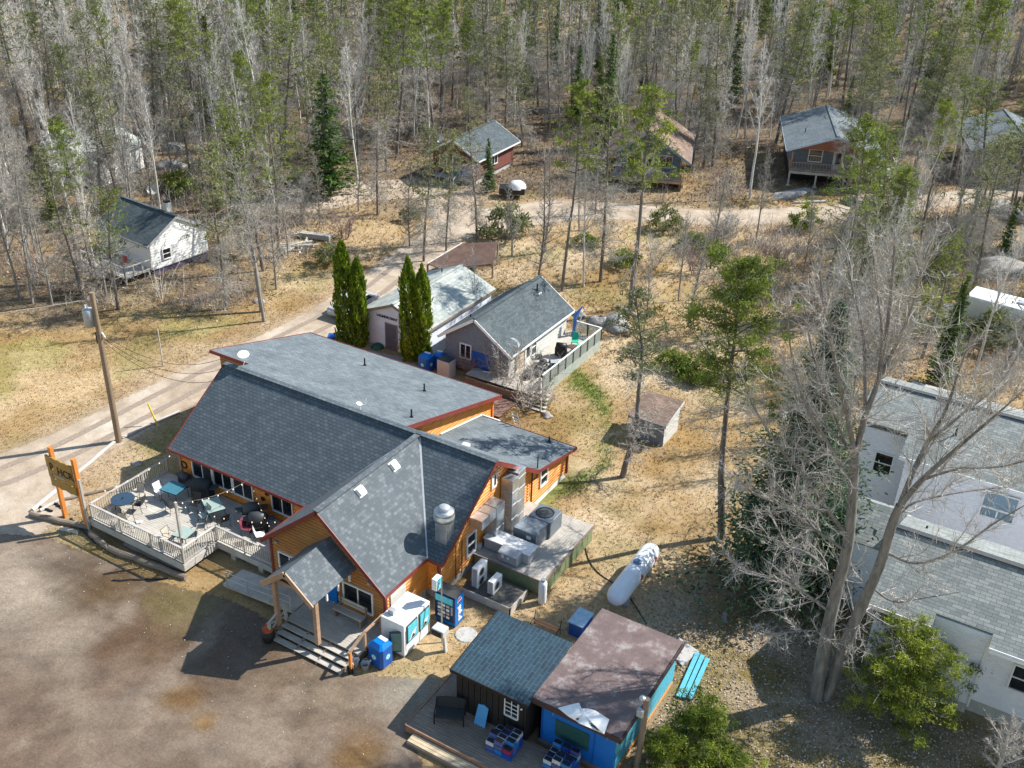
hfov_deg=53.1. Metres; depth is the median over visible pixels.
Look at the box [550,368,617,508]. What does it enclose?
green grass
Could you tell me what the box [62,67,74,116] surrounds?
dead tree
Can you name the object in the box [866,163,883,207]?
spruce tree
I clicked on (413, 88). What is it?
jack pine
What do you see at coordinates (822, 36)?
birch tree
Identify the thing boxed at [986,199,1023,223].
boulder
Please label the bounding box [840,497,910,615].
house wing
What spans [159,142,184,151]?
boulder
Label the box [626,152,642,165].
window
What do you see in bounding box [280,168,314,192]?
green bush
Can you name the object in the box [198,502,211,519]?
patio chair
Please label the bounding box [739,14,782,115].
jack pine
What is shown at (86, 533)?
log
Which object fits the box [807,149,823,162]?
window
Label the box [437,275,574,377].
grey cottage
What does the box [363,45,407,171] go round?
jack pine
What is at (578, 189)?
bare tree
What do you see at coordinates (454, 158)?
door
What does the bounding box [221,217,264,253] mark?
bare shrub
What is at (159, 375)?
power line
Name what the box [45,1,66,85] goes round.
birch tree
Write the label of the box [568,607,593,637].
blue locker
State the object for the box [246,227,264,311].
snapped trunk
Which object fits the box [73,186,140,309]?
pine tree
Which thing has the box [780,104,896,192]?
stilt cabin
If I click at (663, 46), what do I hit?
birch tree
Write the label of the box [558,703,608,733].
crumpled tarp
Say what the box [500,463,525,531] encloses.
vertical duct
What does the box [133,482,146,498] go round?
patio chair
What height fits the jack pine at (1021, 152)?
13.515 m
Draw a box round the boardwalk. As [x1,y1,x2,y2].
[494,398,515,416]
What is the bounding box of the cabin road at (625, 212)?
[278,176,1023,235]
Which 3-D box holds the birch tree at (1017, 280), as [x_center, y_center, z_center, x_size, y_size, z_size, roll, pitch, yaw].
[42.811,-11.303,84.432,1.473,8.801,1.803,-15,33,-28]
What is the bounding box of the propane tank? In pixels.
[607,543,659,606]
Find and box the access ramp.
[223,569,303,613]
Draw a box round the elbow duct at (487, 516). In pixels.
[469,496,504,535]
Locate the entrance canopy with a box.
[260,536,356,645]
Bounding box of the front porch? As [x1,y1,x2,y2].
[267,597,381,676]
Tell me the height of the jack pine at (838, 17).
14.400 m
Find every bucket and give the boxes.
[347,664,353,674]
[352,655,359,667]
[360,658,369,671]
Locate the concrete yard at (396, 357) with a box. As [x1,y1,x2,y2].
[345,343,417,366]
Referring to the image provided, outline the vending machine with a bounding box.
[435,581,463,627]
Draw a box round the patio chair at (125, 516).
[117,511,134,524]
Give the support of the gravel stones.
on the parking lot
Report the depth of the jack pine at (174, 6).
110.02 m
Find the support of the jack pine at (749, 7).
on the ground at (208, 572)
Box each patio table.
[110,492,134,512]
[159,480,188,501]
[171,526,196,549]
[202,496,225,523]
[568,344,576,349]
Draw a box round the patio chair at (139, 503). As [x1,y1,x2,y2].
[132,494,146,513]
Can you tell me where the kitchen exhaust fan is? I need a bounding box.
[433,503,454,544]
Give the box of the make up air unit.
[483,531,538,566]
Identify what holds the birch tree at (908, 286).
on the ground at (208, 572)
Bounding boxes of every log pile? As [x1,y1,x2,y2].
[280,237,318,253]
[313,241,358,253]
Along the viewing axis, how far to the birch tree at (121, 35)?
132.73 m
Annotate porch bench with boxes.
[332,595,367,628]
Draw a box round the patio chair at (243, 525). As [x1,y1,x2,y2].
[238,516,251,534]
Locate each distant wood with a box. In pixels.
[0,0,1023,98]
[2,0,1023,57]
[8,0,1023,62]
[12,0,1023,42]
[362,0,1023,14]
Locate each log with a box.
[29,511,91,529]
[30,440,115,510]
[39,496,64,511]
[39,505,52,511]
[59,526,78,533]
[64,487,113,500]
[69,518,95,543]
[88,530,108,548]
[106,545,187,579]
[112,577,167,581]
[121,410,179,438]
[123,542,182,571]
[793,200,825,203]
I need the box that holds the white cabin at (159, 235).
[93,196,209,274]
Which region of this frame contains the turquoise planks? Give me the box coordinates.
[676,652,709,699]
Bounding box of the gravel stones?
[2,502,449,754]
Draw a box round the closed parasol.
[571,306,584,335]
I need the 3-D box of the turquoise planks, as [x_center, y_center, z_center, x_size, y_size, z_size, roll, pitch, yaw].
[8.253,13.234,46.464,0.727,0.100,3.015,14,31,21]
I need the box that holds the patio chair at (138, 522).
[122,520,142,532]
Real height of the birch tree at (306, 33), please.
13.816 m
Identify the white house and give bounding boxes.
[858,377,1023,551]
[863,515,1023,731]
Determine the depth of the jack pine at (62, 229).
77.47 m
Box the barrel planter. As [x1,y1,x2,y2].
[261,622,274,643]
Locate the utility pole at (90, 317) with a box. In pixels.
[82,291,121,442]
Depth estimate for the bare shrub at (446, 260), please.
82.34 m
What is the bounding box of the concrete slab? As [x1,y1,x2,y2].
[676,637,698,666]
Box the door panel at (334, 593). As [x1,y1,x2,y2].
[330,586,337,602]
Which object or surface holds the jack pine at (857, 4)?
on the ground at (208, 572)
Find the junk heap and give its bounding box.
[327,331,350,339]
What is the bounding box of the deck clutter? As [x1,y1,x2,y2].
[522,354,555,379]
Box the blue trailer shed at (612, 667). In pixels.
[531,608,684,767]
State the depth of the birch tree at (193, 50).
118.50 m
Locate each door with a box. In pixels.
[386,324,396,350]
[389,631,405,651]
[406,617,417,643]
[419,605,429,631]
[453,157,459,175]
[526,345,530,362]
[645,154,653,172]
[833,151,843,169]
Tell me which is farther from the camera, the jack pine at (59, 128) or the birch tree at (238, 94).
the birch tree at (238, 94)
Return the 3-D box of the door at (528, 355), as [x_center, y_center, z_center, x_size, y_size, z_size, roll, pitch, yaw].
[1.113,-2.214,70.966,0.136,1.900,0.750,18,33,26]
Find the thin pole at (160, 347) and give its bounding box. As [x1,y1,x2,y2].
[157,329,163,365]
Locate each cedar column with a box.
[330,239,353,344]
[348,256,369,347]
[396,255,417,362]
[412,262,433,361]
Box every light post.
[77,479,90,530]
[174,501,183,546]
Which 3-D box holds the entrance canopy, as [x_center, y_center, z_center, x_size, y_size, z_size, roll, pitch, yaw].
[-9.302,9.416,47.252,3.165,3.950,3.160,18,33,26]
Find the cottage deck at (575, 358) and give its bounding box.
[466,321,602,412]
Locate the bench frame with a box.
[530,610,561,634]
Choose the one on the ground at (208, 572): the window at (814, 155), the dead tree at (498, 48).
the dead tree at (498, 48)
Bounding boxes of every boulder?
[131,461,142,465]
[155,159,187,170]
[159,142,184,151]
[253,298,265,303]
[542,411,553,418]
[573,310,586,317]
[587,315,606,326]
[602,312,630,334]
[772,187,819,199]
[842,197,867,205]
[965,255,1023,277]
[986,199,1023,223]
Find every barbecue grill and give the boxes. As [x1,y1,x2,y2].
[175,471,191,487]
[184,477,219,499]
[235,501,267,523]
[242,511,274,532]
[555,342,566,356]
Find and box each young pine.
[630,722,695,767]
[647,681,744,767]
[682,733,776,767]
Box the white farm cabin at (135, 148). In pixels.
[44,125,145,186]
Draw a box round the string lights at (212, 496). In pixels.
[182,482,243,503]
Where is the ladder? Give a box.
[511,411,521,427]
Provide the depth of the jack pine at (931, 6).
126.42 m
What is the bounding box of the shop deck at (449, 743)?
[405,673,580,767]
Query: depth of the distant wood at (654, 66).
148.75 m
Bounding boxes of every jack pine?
[0,0,37,122]
[0,0,46,153]
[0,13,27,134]
[7,0,30,41]
[18,9,62,124]
[20,141,102,295]
[24,0,117,119]
[32,114,101,281]
[40,42,82,127]
[48,7,119,133]
[58,0,104,71]
[66,65,145,203]
[72,0,100,66]
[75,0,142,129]
[89,0,134,71]
[91,61,146,198]
[116,0,137,46]
[116,0,140,47]
[120,0,153,66]
[126,0,176,138]
[128,1,193,143]
[144,0,210,148]
[152,15,216,136]
[160,0,184,63]
[167,0,200,87]
[172,7,201,106]
[177,0,242,128]
[185,0,216,69]
[185,27,242,157]
[202,0,245,68]
[203,100,292,271]
[204,99,248,214]
[207,0,242,70]
[215,1,261,75]
[222,49,260,180]
[224,0,279,124]
[224,81,269,189]
[227,18,267,119]
[234,0,279,88]
[238,0,290,113]
[243,10,317,157]
[246,84,307,257]
[251,0,294,107]
[255,32,285,124]
[260,15,298,131]
[267,0,321,83]
[273,0,296,86]
[277,118,315,218]
[279,0,317,113]
[287,20,354,167]
[295,0,346,98]
[296,0,335,82]
[296,67,323,164]
[298,0,330,44]
[303,1,328,57]
[306,0,377,92]
[307,33,349,141]
[322,0,355,32]
[328,18,359,100]
[329,0,367,77]
[347,0,384,75]
[355,0,386,80]
[363,1,391,56]
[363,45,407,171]
[364,3,401,94]
[367,0,398,83]
[371,0,434,157]
[373,0,399,82]
[377,0,415,80]
[378,0,415,125]
[388,0,439,139]
[405,4,453,146]
[407,0,442,103]
[421,10,448,83]
[424,0,471,126]
[425,0,461,83]
[432,18,460,103]
[435,0,473,102]
[450,16,484,129]
[452,0,478,85]
[455,17,492,99]
[457,0,515,123]
[458,0,489,86]
[459,30,514,129]
[465,0,503,80]
[466,0,504,72]
[489,13,528,127]
[494,55,543,146]
[495,0,536,100]
[514,0,563,113]
[515,0,542,50]
[526,0,572,131]
[536,0,569,58]
[546,0,569,65]
[556,0,597,92]
[570,19,606,109]
[583,0,614,64]
[592,0,613,61]
[592,9,633,116]
[597,0,625,70]
[605,0,642,96]
[614,0,666,105]
[615,21,652,122]
[621,0,649,70]
[628,0,672,103]
[639,0,673,78]
[640,0,686,77]
[651,0,727,114]
[651,15,678,93]
[655,6,700,130]
[656,0,681,77]
[671,0,713,82]
[678,37,703,124]
[678,65,734,169]
[679,0,724,87]
[686,0,735,85]
[688,0,746,73]
[690,9,754,166]
[715,18,746,94]
[729,0,764,63]
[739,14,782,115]
[753,0,834,146]
[754,0,775,65]
[762,8,809,121]
[763,0,815,104]
[769,35,802,115]
[771,42,817,142]
[796,10,850,106]
[797,0,822,64]
[813,112,902,310]
[820,0,873,86]
[821,0,858,52]
[821,0,882,110]
[824,205,901,365]
[828,0,860,90]
[831,134,898,259]
[832,1,899,118]
[837,31,911,145]
[847,0,912,102]
[848,119,937,245]
[852,1,923,129]
[856,0,911,97]
[859,166,922,278]
[867,166,929,272]
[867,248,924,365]
[878,186,919,300]
[882,9,943,102]
[888,0,948,130]
[891,0,932,76]
[893,12,979,168]
[897,45,960,161]
[909,15,966,135]
[910,95,962,239]
[913,0,982,137]
[915,47,973,150]
[924,19,950,90]
[940,130,1022,269]
[941,69,997,184]
[955,135,1023,290]
[957,0,1011,112]
[960,0,983,63]
[964,0,1018,115]
[965,4,1002,81]
[966,0,1003,94]
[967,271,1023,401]
[973,16,1008,114]
[981,30,1014,112]
[984,1,1019,56]
[992,99,1023,221]
[992,100,1023,231]
[997,72,1023,211]
[1014,25,1023,78]
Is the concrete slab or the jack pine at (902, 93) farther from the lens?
the jack pine at (902, 93)
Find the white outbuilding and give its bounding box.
[36,124,107,160]
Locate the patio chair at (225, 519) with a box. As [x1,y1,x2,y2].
[216,513,230,524]
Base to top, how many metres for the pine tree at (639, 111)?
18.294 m
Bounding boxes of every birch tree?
[0,1,46,133]
[0,94,37,231]
[0,101,17,210]
[0,112,31,246]
[0,126,43,252]
[0,134,40,303]
[0,156,14,260]
[0,160,20,235]
[1,31,40,137]
[7,173,36,284]
[8,39,37,133]
[9,2,38,81]
[13,0,44,85]
[13,22,45,127]
[14,25,32,107]
[19,161,43,255]
[21,40,49,136]
[32,95,82,249]
[35,0,61,80]
[38,0,55,86]
[39,2,57,87]
[42,19,79,109]
[43,2,69,121]
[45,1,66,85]
[46,0,80,125]
[55,87,90,221]
[58,16,79,119]
[59,7,96,116]
[62,169,98,278]
[68,30,89,113]
[68,117,88,218]
[69,0,92,60]
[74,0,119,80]
[76,0,97,39]
[79,0,120,125]
[80,26,118,124]
[81,94,114,198]
[82,52,92,102]
[96,0,115,53]
[96,115,116,179]
[103,28,123,117]
[108,32,118,112]
[109,117,144,196]
[110,31,153,172]
[110,98,145,197]
[112,8,132,89]
[113,6,135,82]
[113,49,132,106]
[116,83,142,171]
[128,0,159,110]
[131,64,163,196]
[132,83,167,208]
[141,23,173,104]
[142,0,173,104]
[148,0,168,90]
[150,11,182,141]
[175,1,219,142]
[183,88,228,184]
[184,9,207,108]
[185,0,205,90]
[195,0,227,103]
[198,31,231,171]
[198,52,228,151]
[208,1,232,115]
[210,0,240,89]
[214,0,239,82]
[215,34,229,111]
[218,4,247,128]
[222,63,259,191]
[225,0,266,140]
[236,42,254,150]
[236,83,253,180]
[248,26,268,131]
[254,0,282,109]
[258,147,280,239]
[261,66,287,165]
[274,14,286,100]
[279,0,287,90]
[283,2,300,123]
[284,24,318,142]
[291,14,337,130]
[300,38,319,105]
[330,9,342,97]
[334,13,377,154]
[337,46,373,142]
[354,1,370,102]
[355,45,365,126]
[380,1,389,92]
[396,14,430,140]
[412,5,447,140]
[432,20,455,110]
[448,16,464,116]
[455,3,482,131]
[510,9,531,120]
[527,33,543,104]
[545,40,569,135]
[565,30,583,104]
[567,20,595,91]
[572,28,599,78]
[577,1,591,57]
[579,30,597,127]
[593,0,612,77]
[596,12,621,92]
[611,19,628,132]
[612,34,633,155]
[614,1,638,124]
[619,48,638,120]
[634,19,658,95]
[637,24,654,108]
[655,30,680,100]
[656,41,674,101]
[664,2,685,112]
[668,43,688,117]
[669,18,698,115]
[683,10,704,108]
[685,24,710,106]
[689,18,722,165]
[696,5,722,122]
[697,37,723,140]
[707,15,740,118]
[715,68,737,150]
[736,25,758,136]
[737,26,754,104]
[739,0,766,138]
[744,34,778,198]
[760,45,779,125]
[765,47,782,136]
[768,0,793,77]
[798,0,821,104]
[802,0,827,109]
[810,0,834,108]
[828,206,858,304]
[831,277,890,457]
[836,185,899,313]
[846,19,876,88]
[846,234,901,381]
[846,242,892,436]
[868,191,918,320]
[872,237,927,363]
[884,41,918,129]
[886,117,951,236]
[894,0,930,126]
[895,77,928,156]
[896,0,936,106]
[909,135,936,239]
[934,0,973,138]
[938,55,973,145]
[943,53,970,127]
[948,86,971,176]
[950,131,983,234]
[952,132,1013,234]
[956,4,998,114]
[956,40,985,134]
[961,39,997,115]
[972,224,1023,372]
[990,39,1012,110]
[991,18,1020,104]
[1012,267,1023,292]
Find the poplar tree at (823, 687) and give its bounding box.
[709,187,1023,703]
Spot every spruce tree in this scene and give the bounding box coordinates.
[22,0,37,26]
[43,170,60,231]
[108,51,118,113]
[159,0,173,58]
[194,0,213,30]
[196,14,229,130]
[206,159,223,209]
[225,129,253,214]
[233,50,261,150]
[291,0,299,39]
[292,73,366,202]
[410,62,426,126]
[478,138,497,191]
[493,0,504,14]
[496,16,510,74]
[516,36,536,98]
[520,2,541,82]
[546,6,562,76]
[560,45,587,124]
[589,34,623,147]
[590,0,608,70]
[590,55,605,123]
[637,53,649,91]
[656,299,893,650]
[695,66,718,147]
[713,17,745,110]
[721,0,735,45]
[751,0,773,37]
[757,15,792,123]
[771,0,789,59]
[806,5,825,69]
[812,15,833,84]
[822,30,839,86]
[840,204,881,312]
[842,75,854,114]
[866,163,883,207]
[884,0,901,74]
[893,0,907,34]
[897,0,934,70]
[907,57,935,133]
[921,274,971,388]
[923,22,942,77]
[993,41,1009,88]
[995,197,1020,256]
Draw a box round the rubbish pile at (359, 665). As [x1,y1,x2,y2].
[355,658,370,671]
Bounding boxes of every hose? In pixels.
[585,548,613,582]
[630,598,646,623]
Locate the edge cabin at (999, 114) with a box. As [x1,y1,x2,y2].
[956,109,1023,182]
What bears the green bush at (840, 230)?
on the ground at (208, 572)
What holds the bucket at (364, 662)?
on the parking lot
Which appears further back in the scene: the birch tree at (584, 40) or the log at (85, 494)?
the birch tree at (584, 40)
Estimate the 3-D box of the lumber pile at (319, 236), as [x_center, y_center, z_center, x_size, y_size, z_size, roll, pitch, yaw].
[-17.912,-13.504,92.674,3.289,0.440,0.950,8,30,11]
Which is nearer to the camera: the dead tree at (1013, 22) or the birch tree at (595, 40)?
the birch tree at (595, 40)
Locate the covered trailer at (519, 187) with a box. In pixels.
[499,180,525,199]
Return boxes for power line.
[2,299,88,312]
[103,338,219,373]
[105,343,211,382]
[107,337,219,364]
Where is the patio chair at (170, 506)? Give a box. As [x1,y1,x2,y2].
[162,499,179,513]
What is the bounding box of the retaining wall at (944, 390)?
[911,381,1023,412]
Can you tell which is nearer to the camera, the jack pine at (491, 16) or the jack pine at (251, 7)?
the jack pine at (251, 7)
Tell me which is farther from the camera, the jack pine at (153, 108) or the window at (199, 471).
the jack pine at (153, 108)
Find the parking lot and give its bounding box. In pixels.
[0,534,444,767]
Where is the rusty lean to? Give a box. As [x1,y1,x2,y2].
[427,242,498,277]
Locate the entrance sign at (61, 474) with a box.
[44,446,86,525]
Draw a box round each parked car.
[327,291,380,315]
[939,303,1002,333]
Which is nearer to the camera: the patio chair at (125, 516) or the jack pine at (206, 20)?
the patio chair at (125, 516)
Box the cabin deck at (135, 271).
[79,250,152,284]
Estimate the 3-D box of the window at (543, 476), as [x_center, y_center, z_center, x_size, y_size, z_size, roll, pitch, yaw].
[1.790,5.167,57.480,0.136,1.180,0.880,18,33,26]
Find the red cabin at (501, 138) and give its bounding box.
[427,120,520,187]
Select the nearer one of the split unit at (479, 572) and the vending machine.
the vending machine
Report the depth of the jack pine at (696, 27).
143.79 m
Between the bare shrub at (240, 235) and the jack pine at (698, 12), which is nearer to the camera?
the bare shrub at (240, 235)
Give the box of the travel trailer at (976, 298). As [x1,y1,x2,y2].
[961,286,1023,337]
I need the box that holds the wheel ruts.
[0,262,415,485]
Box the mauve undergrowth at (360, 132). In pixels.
[0,42,1014,327]
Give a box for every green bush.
[152,168,202,197]
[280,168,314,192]
[313,242,336,265]
[398,206,421,222]
[475,201,534,239]
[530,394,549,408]
[569,231,601,249]
[606,246,643,269]
[647,202,689,234]
[648,347,693,371]
[662,347,719,386]
[675,230,710,248]
[691,237,733,259]
[745,274,773,301]
[787,199,823,230]
[825,223,866,245]
[901,283,952,335]
[904,236,965,282]
[944,221,984,254]
[959,303,1023,351]
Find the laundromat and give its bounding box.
[366,264,495,353]
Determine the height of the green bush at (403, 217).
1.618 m
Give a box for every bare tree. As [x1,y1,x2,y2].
[0,182,28,299]
[22,196,61,304]
[31,68,54,134]
[49,168,91,280]
[90,64,119,124]
[103,11,135,114]
[128,12,146,113]
[216,147,275,321]
[254,188,289,289]
[270,164,297,255]
[306,151,328,223]
[330,34,363,185]
[345,139,366,210]
[394,161,427,246]
[465,242,487,291]
[503,176,525,255]
[504,18,526,123]
[516,159,563,274]
[525,150,565,250]
[566,153,598,286]
[570,134,586,230]
[588,129,608,214]
[630,257,658,331]
[666,210,695,300]
[675,232,712,326]
[699,166,735,268]
[717,235,747,319]
[753,148,776,242]
[797,191,820,274]
[915,44,931,101]
[946,186,984,294]
[982,709,1023,767]
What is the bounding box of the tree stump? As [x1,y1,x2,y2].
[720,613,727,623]
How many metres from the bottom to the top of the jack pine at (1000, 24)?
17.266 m
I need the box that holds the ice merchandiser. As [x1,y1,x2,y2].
[381,591,429,656]
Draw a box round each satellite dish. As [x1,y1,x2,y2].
[147,184,156,202]
[238,350,248,367]
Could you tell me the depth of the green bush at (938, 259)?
87.86 m
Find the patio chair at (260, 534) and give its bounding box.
[252,526,265,540]
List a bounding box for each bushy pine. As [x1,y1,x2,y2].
[838,607,992,750]
[846,610,914,686]
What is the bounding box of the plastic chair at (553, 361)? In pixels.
[549,355,557,364]
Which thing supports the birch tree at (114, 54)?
on the ground at (208, 572)
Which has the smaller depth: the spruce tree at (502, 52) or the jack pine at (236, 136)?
the jack pine at (236, 136)
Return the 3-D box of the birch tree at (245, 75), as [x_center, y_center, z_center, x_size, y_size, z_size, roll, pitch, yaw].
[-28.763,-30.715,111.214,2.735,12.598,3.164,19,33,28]
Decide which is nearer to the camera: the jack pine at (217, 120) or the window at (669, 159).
the jack pine at (217, 120)
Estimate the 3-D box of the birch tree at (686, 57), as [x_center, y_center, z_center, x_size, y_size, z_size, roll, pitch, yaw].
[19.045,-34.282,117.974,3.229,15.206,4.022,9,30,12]
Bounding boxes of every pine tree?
[66,87,118,211]
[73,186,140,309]
[151,55,208,180]
[177,139,252,315]
[250,70,294,189]
[352,56,397,214]
[400,122,456,261]
[423,128,478,253]
[450,86,498,239]
[543,77,606,291]
[569,80,643,281]
[589,281,686,481]
[599,79,692,311]
[648,241,809,548]
[804,146,889,281]
[823,54,890,192]
[861,178,928,319]
[904,234,977,358]
[953,75,1016,215]
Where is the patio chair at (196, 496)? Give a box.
[187,491,202,513]
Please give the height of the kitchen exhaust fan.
2.070 m
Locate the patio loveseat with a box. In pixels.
[433,696,465,726]
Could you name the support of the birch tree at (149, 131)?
on the ground at (208, 572)
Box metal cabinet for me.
[437,355,455,377]
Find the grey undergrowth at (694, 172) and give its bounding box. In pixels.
[0,26,1023,317]
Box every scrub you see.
[670,202,1023,386]
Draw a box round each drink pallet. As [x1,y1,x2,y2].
[485,724,522,761]
[542,738,580,767]
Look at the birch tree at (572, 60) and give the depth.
134.20 m
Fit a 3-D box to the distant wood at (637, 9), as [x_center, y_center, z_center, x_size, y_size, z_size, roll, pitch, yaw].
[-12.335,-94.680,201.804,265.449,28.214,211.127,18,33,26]
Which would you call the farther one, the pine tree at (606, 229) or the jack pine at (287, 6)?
the jack pine at (287, 6)
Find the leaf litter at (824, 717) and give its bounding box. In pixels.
[629,556,1023,767]
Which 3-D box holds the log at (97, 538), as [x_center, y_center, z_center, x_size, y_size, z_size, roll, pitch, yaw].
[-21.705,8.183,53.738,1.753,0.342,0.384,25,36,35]
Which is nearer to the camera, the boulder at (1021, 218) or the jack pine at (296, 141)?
the jack pine at (296, 141)
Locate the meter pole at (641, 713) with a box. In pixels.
[634,695,649,767]
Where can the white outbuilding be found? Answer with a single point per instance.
(45, 140)
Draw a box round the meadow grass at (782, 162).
[0,78,1023,429]
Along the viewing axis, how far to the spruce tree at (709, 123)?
121.16 m
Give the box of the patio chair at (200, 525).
[196,515,207,529]
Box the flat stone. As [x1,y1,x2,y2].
[454,627,476,642]
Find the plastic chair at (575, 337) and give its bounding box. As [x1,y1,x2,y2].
[571,332,578,343]
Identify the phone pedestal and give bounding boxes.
[431,622,448,652]
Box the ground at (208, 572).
[0,0,1023,767]
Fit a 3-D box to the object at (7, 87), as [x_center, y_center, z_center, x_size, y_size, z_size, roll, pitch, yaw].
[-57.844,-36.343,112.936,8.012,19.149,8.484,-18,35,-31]
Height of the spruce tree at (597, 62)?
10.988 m
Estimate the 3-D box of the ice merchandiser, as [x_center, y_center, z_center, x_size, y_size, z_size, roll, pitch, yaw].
[-4.986,11.148,47.437,1.371,2.200,2.374,18,33,26]
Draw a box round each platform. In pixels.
[461,573,527,615]
[473,501,594,593]
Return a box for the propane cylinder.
[538,578,546,604]
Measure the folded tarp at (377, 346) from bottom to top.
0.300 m
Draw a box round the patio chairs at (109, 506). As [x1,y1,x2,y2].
[105,488,137,512]
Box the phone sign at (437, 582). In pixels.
[432,574,442,642]
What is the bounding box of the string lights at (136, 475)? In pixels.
[94,453,171,493]
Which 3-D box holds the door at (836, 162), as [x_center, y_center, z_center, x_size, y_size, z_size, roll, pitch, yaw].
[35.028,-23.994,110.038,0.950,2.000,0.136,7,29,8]
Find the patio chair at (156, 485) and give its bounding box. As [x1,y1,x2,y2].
[151,479,168,501]
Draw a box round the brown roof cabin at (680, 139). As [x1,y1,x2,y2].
[604,105,694,190]
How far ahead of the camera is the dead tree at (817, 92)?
124.82 m
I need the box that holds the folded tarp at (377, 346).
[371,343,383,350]
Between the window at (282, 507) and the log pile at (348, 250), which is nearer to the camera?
the window at (282, 507)
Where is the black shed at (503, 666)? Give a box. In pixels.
[450,610,571,740]
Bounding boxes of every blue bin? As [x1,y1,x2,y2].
[368,634,392,669]
[418,351,433,370]
[433,350,444,368]
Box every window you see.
[63,166,75,178]
[161,246,171,259]
[191,461,213,483]
[212,470,233,492]
[232,479,254,501]
[271,495,293,517]
[277,550,293,566]
[342,580,373,616]
[390,582,405,606]
[439,156,446,166]
[460,342,471,360]
[466,528,476,558]
[491,154,497,164]
[504,698,518,720]
[531,341,536,356]
[539,468,548,488]
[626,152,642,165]
[659,155,672,168]
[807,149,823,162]
[871,450,894,476]
[977,489,1020,525]
[1006,663,1023,694]
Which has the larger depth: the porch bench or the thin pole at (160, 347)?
the thin pole at (160, 347)
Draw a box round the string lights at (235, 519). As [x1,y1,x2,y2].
[178,503,284,522]
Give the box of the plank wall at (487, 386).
[465,376,523,402]
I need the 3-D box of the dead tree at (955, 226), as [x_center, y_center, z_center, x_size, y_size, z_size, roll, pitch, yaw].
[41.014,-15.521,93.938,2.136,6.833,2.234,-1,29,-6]
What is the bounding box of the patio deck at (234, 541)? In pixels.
[88,458,281,573]
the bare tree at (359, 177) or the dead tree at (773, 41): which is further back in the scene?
the dead tree at (773, 41)
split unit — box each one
[472,558,486,588]
[488,572,501,595]
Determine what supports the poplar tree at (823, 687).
on the ground at (208, 572)
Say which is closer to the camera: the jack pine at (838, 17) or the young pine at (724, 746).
the young pine at (724, 746)
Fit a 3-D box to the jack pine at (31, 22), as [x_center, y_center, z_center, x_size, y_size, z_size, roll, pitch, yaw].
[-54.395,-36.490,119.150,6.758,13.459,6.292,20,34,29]
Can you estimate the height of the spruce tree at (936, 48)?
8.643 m
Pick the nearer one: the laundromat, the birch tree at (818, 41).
the laundromat
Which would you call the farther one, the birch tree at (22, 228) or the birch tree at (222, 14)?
the birch tree at (222, 14)
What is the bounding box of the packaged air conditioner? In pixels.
[513,503,561,545]
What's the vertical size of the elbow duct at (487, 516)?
2.220 m
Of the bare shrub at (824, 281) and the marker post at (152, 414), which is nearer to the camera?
the marker post at (152, 414)
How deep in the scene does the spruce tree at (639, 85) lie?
144.43 m
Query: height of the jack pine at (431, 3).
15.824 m
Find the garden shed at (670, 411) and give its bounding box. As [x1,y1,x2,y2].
[628,390,684,446]
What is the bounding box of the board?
[474,704,488,727]
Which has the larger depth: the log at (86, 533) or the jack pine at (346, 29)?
the jack pine at (346, 29)
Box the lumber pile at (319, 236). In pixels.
[295,231,332,240]
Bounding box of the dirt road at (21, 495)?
[0,228,472,537]
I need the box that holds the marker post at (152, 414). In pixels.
[147,403,157,425]
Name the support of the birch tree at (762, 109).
on the ground at (208, 572)
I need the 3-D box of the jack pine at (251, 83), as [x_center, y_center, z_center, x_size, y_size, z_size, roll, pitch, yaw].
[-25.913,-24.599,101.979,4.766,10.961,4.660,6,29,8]
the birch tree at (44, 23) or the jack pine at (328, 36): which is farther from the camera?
the birch tree at (44, 23)
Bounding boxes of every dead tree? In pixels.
[0,151,13,222]
[1,147,27,224]
[22,34,48,128]
[28,118,68,208]
[34,8,66,121]
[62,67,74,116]
[75,108,104,218]
[83,174,118,296]
[99,121,129,197]
[126,1,135,52]
[132,102,150,168]
[133,104,161,205]
[153,93,189,179]
[174,70,189,131]
[186,127,210,202]
[213,30,236,102]
[215,39,254,151]
[243,161,265,222]
[248,67,285,182]
[254,17,274,100]
[267,59,279,134]
[268,90,292,164]
[324,57,354,149]
[347,0,370,41]
[353,3,378,101]
[380,35,413,146]
[387,13,414,102]
[415,39,439,109]
[493,20,503,76]
[500,0,521,78]
[501,29,521,116]
[586,0,599,28]
[660,4,670,61]
[681,71,699,138]
[722,0,745,57]
[740,0,756,24]
[759,1,782,88]
[796,0,818,97]
[805,62,827,108]
[819,256,867,374]
[824,0,841,26]
[848,6,867,60]
[885,225,932,331]
[895,0,909,41]
[895,167,923,251]
[902,37,942,116]
[927,0,946,56]
[949,180,965,233]
[989,45,1011,110]
[1002,0,1022,45]
[1003,31,1023,96]
[1004,21,1023,89]
[1010,30,1023,83]
[1014,46,1023,76]
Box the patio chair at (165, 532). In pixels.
[160,525,178,547]
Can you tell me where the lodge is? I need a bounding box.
[167,332,576,622]
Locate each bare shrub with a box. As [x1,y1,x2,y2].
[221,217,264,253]
[259,207,296,244]
[274,173,314,223]
[320,206,360,238]
[427,249,469,268]
[453,346,480,377]
[478,335,534,392]
[487,238,503,265]
[502,340,570,410]
[539,384,558,404]
[639,230,676,269]
[683,233,721,276]
[710,201,741,233]
[758,233,800,270]
[795,255,841,296]
[906,163,947,217]
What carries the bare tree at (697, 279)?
on the ground at (208, 572)

